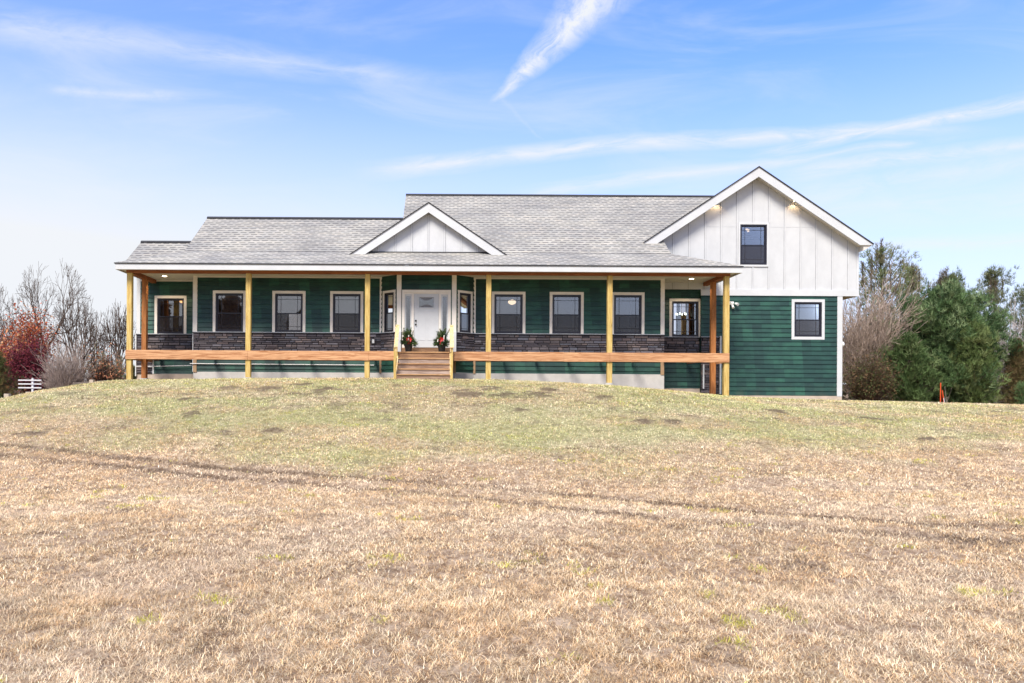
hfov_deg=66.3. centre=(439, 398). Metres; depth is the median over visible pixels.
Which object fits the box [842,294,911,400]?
bare thicket
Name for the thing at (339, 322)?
window
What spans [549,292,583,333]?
window
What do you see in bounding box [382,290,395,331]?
window
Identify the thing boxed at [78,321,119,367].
bare tree
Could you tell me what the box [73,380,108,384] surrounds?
landscape timber
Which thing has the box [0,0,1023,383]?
sky
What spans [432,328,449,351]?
planter
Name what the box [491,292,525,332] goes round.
window
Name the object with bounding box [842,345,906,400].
bare thicket
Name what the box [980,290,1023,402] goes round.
bare thicket
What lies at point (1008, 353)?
bare thicket
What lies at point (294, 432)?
ground
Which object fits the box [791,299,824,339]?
window
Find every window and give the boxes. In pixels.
[154,296,186,333]
[213,290,245,331]
[272,291,305,331]
[330,291,362,331]
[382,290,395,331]
[457,290,472,332]
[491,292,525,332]
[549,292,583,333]
[612,292,644,333]
[669,299,699,336]
[738,222,768,266]
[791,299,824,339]
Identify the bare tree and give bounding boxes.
[0,258,100,374]
[0,284,20,352]
[0,292,52,387]
[43,285,115,381]
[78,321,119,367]
[94,300,135,375]
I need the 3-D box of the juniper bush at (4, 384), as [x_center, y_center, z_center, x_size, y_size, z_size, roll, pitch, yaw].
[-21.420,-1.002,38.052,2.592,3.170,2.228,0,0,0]
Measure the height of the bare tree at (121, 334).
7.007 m
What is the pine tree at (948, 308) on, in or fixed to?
on the ground at (294, 432)
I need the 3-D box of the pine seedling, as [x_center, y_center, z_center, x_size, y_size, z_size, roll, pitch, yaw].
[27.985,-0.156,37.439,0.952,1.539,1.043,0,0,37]
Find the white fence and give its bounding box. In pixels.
[18,378,41,391]
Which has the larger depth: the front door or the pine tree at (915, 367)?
the pine tree at (915, 367)
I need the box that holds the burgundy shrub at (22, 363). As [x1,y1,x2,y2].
[0,316,58,394]
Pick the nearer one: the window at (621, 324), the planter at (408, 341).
the planter at (408, 341)
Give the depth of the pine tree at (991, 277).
51.56 m
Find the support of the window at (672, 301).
in the farmhouse
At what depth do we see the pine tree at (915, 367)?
38.29 m
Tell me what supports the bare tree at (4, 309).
on the ground at (294, 432)
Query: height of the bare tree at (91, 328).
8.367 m
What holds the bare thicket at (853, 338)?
on the ground at (294, 432)
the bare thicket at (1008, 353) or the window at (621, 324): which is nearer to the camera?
the window at (621, 324)
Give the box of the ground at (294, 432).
[0,378,1023,682]
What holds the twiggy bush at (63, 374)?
on the ground at (294, 432)
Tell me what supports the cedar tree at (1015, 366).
on the ground at (294, 432)
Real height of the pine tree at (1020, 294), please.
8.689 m
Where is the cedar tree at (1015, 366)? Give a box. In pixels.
[989,334,1023,403]
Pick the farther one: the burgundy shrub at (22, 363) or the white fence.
the burgundy shrub at (22, 363)
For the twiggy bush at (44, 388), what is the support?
on the ground at (294, 432)
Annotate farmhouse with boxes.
[114,166,873,399]
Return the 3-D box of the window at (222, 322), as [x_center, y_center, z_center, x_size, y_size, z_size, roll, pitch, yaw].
[-7.999,-3.328,29.677,1.260,1.565,0.127,0,0,0]
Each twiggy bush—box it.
[20,348,55,391]
[24,330,96,388]
[87,338,125,378]
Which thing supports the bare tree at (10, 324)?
on the ground at (294, 432)
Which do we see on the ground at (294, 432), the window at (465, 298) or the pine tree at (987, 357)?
the pine tree at (987, 357)
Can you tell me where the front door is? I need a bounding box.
[414,294,438,347]
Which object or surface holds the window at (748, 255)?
in the farmhouse
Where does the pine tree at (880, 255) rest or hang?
on the ground at (294, 432)
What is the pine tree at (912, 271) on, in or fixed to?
on the ground at (294, 432)
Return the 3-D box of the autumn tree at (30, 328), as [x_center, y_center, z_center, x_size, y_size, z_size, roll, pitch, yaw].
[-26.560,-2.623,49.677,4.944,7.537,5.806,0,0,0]
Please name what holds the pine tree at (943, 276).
on the ground at (294, 432)
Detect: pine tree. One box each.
[847,238,924,399]
[863,277,1023,402]
[869,328,956,401]
[889,259,934,320]
[926,266,979,297]
[946,316,1011,403]
[974,264,1022,344]
[999,283,1023,338]
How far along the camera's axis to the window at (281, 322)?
29.64 m
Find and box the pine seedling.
[1012,381,1023,403]
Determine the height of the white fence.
1.699 m
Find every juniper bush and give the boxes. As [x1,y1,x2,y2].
[0,351,25,397]
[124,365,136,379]
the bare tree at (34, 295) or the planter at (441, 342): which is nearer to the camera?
the planter at (441, 342)
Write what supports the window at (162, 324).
in the farmhouse
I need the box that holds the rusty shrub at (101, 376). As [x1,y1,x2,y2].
[76,342,125,380]
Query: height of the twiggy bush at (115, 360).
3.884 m
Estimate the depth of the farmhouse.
29.64 m
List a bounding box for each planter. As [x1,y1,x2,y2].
[399,327,417,351]
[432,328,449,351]
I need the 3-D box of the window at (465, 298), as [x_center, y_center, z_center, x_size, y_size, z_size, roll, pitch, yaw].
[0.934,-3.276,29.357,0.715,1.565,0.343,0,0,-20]
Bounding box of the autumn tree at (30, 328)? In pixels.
[0,300,66,393]
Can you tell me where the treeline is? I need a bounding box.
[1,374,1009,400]
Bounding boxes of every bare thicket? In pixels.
[842,252,926,400]
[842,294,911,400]
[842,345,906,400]
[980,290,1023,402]
[995,325,1023,391]

